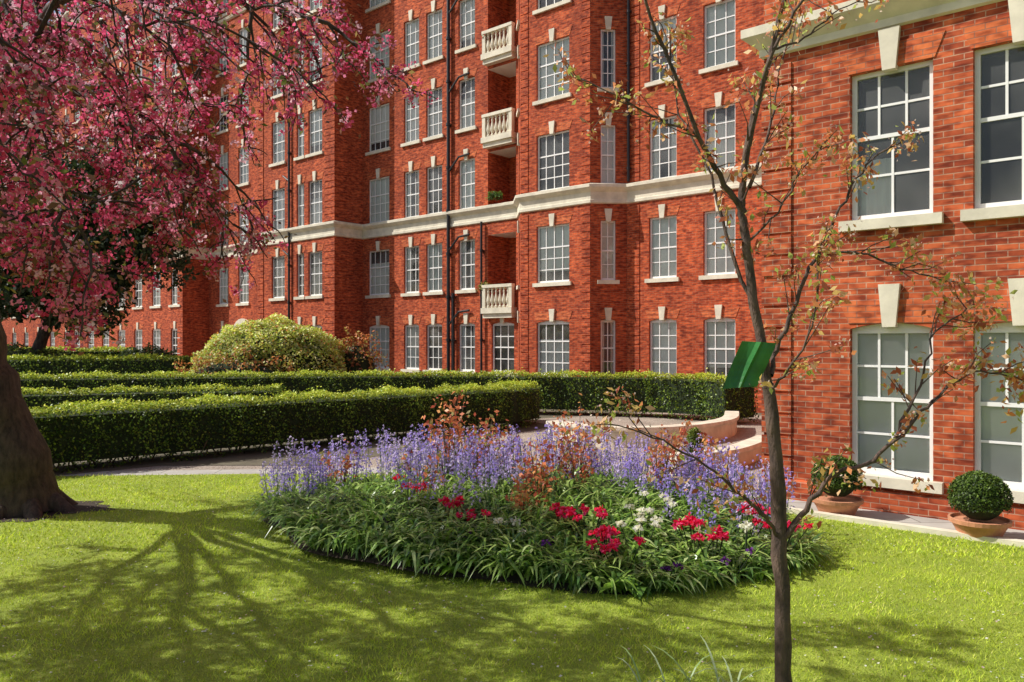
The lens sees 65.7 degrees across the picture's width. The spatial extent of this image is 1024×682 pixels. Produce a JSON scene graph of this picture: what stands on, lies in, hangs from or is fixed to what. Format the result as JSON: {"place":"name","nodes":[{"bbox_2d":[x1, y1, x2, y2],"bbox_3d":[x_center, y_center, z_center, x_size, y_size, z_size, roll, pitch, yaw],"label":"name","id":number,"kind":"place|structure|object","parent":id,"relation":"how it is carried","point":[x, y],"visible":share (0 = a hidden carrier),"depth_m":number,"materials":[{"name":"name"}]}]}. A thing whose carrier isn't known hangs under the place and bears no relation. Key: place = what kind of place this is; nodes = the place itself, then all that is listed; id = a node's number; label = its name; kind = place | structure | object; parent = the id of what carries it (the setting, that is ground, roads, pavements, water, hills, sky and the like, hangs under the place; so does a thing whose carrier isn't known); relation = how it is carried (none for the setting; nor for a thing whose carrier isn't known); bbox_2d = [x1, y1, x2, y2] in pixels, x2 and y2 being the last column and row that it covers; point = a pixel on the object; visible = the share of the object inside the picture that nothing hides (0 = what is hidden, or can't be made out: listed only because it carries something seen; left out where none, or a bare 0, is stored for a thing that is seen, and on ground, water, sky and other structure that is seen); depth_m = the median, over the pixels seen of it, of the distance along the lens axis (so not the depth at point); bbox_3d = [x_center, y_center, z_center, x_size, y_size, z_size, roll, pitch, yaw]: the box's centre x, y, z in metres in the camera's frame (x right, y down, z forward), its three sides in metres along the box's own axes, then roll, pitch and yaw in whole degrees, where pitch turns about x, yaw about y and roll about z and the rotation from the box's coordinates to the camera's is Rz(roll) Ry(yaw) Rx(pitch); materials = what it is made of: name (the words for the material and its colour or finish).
{"place":"outdoors","nodes":[
{"label":"outdoors","id":0,"kind":"place"},
{"bbox_2d":[170,344,300,377],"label":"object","id":1,"kind":"object","parent":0,"point":[212,368],"visible":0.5,"depth_m":25.34,"materials":[{"name":"green plant"}]},
{"bbox_2d":[53,421,547,475],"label":"hedge border soil","id":2,"kind":"structure","parent":0,"point":[251,456],"depth_m":15.19,"materials":[{"name":"brown soil"}]},
{"bbox_2d":[29,377,544,472],"bbox_3d":[-4.283,1.581,16.679,2.272,1.311,14.630,0,0,44],"label":"box hedge","id":3,"kind":"object","parent":2,"relation":"on","point":[72,435],"visible":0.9,"depth_m":15.48,"materials":[{"name":"green plant"}]},
{"bbox_2d":[59,464,586,475],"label":"paved path","id":4,"kind":"structure","parent":0,"point":[188,472],"depth_m":13.25,"materials":[{"name":"beige stone"}]},
{"bbox_2d":[109,412,763,489],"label":"gravel path","id":5,"kind":"structure","parent":0,"point":[747,429],"depth_m":17.73,"materials":[{"name":"beige gravel"}]},
{"bbox_2d":[7,342,70,357],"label":"evergreen shrub","id":6,"kind":"object","parent":5,"relation":"on","point":[11,351],"visible":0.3,"depth_m":30.86,"materials":[{"name":"green plant"}]},
{"bbox_2d":[14,345,137,359],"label":"box hedge","id":7,"kind":"object","parent":5,"relation":"on","point":[93,351],"visible":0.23,"depth_m":34.47,"materials":[{"name":"green plant"}]},
{"bbox_2d":[7,352,193,378],"bbox_3d":[-17.005,1.336,28.650,10.351,1.883,2.070,0,0,-6],"label":"box hedge","id":8,"kind":"object","parent":5,"relation":"on","point":[141,363],"visible":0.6,"depth_m":28.20,"materials":[{"name":"green plant"}]},
{"bbox_2d":[0,133,203,353],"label":"evergreen tree","id":9,"kind":"object","parent":5,"relation":"on","point":[138,233],"visible":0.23,"depth_m":30.57,"materials":[{"name":"green plant"}]},
{"bbox_2d":[117,342,177,359],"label":"evergreen shrub","id":10,"kind":"object","parent":5,"relation":"on","point":[144,350],"visible":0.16,"depth_m":33.74,"materials":[{"name":"green plant"}]},
{"bbox_2d":[21,382,283,411],"bbox_3d":[-10.487,1.637,19.745,9.418,1.198,1.748,0,0,-23],"label":"box hedge","id":11,"kind":"object","parent":5,"relation":"on","point":[53,398],"visible":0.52,"depth_m":20.11,"materials":[{"name":"green plant"}]},
{"bbox_2d":[190,312,349,376],"bbox_3d":[-8.191,0.598,27.220,5.636,3.185,3.900,0,0,0],"label":"variegated shrub","id":12,"kind":"object","parent":5,"relation":"on","point":[266,339],"visible":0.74,"depth_m":26.23,"materials":[{"name":"green plant"}]},
{"bbox_2d":[330,324,389,375],"bbox_3d":[-5.454,0.786,28.008,2.274,2.807,2.097,0,0,0],"label":"copper shrub","id":13,"kind":"object","parent":5,"relation":"on","point":[358,357],"visible":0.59,"depth_m":27.62,"materials":[{"name":"brown plant"}]},
{"bbox_2d":[18,367,758,422],"bbox_3d":[-5.312,1.501,22.967,23.784,1.502,4.678,0,0,0],"label":"box hedge","id":14,"kind":"object","parent":5,"relation":"on","point":[698,394],"visible":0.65,"depth_m":23.15,"materials":[{"name":"green plant"}]},
{"bbox_2d":[546,411,738,447],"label":"curved stone wall","id":15,"kind":"structure","parent":5,"relation":"on","point":[722,427],"depth_m":16.86,"materials":[{"name":"beige stone"}]},
{"bbox_2d":[685,426,704,471],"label":"conifer shrub","id":16,"kind":"object","parent":5,"relation":"on","point":[692,435],"visible":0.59,"depth_m":12.32,"materials":[{"name":"green plant"}]},
{"bbox_2d":[666,435,763,474],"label":"curved stone wall","id":17,"kind":"structure","parent":5,"relation":"on","point":[749,449],"depth_m":14.04,"materials":[{"name":"beige stone"}]},
{"bbox_2d":[0,472,1023,681],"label":"lawn","id":18,"kind":"structure","parent":0,"point":[233,641],"depth_m":6.33,"materials":[{"name":"green plant"}]},
{"bbox_2d":[0,501,114,521],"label":"bare soil","id":19,"kind":"structure","parent":18,"relation":"on","point":[80,506],"depth_m":10.28,"materials":[{"name":"brown soil"}]},
{"bbox_2d":[0,0,445,518],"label":"blossoming cherry tree","id":20,"kind":"object","parent":19,"relation":"on","point":[29,488],"visible":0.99,"depth_m":5.48,"materials":[{"name":"pink plant"}]},
{"bbox_2d":[1,482,1023,681],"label":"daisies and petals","id":21,"kind":"object","parent":18,"relation":"on","point":[497,613],"visible":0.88,"depth_m":6.07,"materials":[{"name":"white plant"}]},
{"bbox_2d":[235,390,836,599],"bbox_3d":[-0.012,1.397,9.404,7.290,1.605,5.058,0,0,26],"label":"flower bed","id":22,"kind":"object","parent":18,"relation":"on","point":[484,515],"visible":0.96,"depth_m":8.27,"materials":[{"name":"plant"}]},
{"bbox_2d":[617,635,771,681],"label":"bulb plant","id":23,"kind":"object","parent":18,"relation":"on","point":[693,673],"visible":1,"depth_m":4.86,"materials":[{"name":"green plant"}]},
{"bbox_2d":[543,0,1023,681],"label":"young cherry tree","id":24,"kind":"object","parent":18,"relation":"on","point":[779,538],"visible":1,"depth_m":4.57,"materials":[{"name":"brown plant"}]},
{"bbox_2d":[723,341,775,388],"bbox_3d":[1.355,0.138,4.541,0.300,0.275,0.081,0,0,0],"label":"tree tag","id":25,"kind":"object","parent":24,"relation":"attached to","point":[749,363],"visible":0.99,"depth_m":4.55,"materials":[{"name":"green plastic"}]},
{"bbox_2d":[536,409,761,495],"bbox_3d":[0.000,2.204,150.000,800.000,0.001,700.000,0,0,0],"label":"ground","id":26,"kind":"structure","parent":0,"point":[543,414],"depth_m":24.13,"materials":[{"name":"soil"}]},
{"bbox_2d":[1,0,763,412],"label":"brick mansion block","id":27,"kind":"structure","parent":26,"relation":"on","point":[577,250],"depth_m":32.16,"materials":[{"name":"brick"}]},
{"bbox_2d":[4,0,734,377],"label":"sash windows","id":28,"kind":"structure","parent":27,"relation":"in","point":[553,242],"depth_m":31.78,"materials":[{"name":"white paint"}]},
{"bbox_2d":[475,280,494,290],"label":"balcony plant","id":29,"kind":"object","parent":27,"relation":"on","point":[480,287],"visible":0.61,"depth_m":31.82,"materials":[{"name":"green plant"}]},
{"bbox_2d":[479,30,497,41],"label":"balcony plant","id":30,"kind":"object","parent":27,"relation":"on","point":[489,36],"visible":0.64,"depth_m":31.68,"materials":[{"name":"green plant"}]},
{"bbox_2d":[485,191,502,200],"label":"balcony plant","id":31,"kind":"object","parent":27,"relation":"on","point":[493,194],"visible":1,"depth_m":31.49,"materials":[{"name":"green plant"}]},
{"bbox_2d":[762,0,1023,505],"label":"walls","id":32,"kind":"structure","parent":26,"relation":"on","point":[815,418],"depth_m":10.32,"materials":[{"name":"red brick"}]},
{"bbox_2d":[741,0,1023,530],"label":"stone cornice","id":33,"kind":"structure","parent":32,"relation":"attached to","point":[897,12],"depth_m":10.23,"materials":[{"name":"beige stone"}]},
{"bbox_2d":[852,43,1023,489],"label":"sash windows","id":34,"kind":"structure","parent":32,"relation":"attached to","point":[877,412],"depth_m":10.16,"materials":[{"name":"white paint"}]},
{"bbox_2d":[786,507,1023,547],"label":"stone kerb","id":35,"kind":"structure","parent":26,"relation":"on","point":[925,529],"depth_m":9.16,"materials":[{"name":"beige stone"}]},
{"bbox_2d":[750,495,1023,539],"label":"stone pavement","id":36,"kind":"structure","parent":0,"point":[937,523],"depth_m":9.82,"materials":[{"name":"grey stone"}]},
{"bbox_2d":[810,454,863,515],"bbox_3d":[4.101,1.812,10.020,0.637,0.769,0.642,0,0,0],"label":"potted topiary","id":37,"kind":"object","parent":36,"relation":"on","point":[843,502],"visible":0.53,"depth_m":9.84,"materials":[{"name":"green plant"}]},
{"bbox_2d":[946,470,1013,537],"bbox_3d":[5.213,1.814,8.859,0.675,0.764,0.664,0,0,0],"label":"potted topiary","id":38,"kind":"object","parent":36,"relation":"on","point":[979,499],"visible":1,"depth_m":8.69,"materials":[{"name":"green plant"}]}
]}

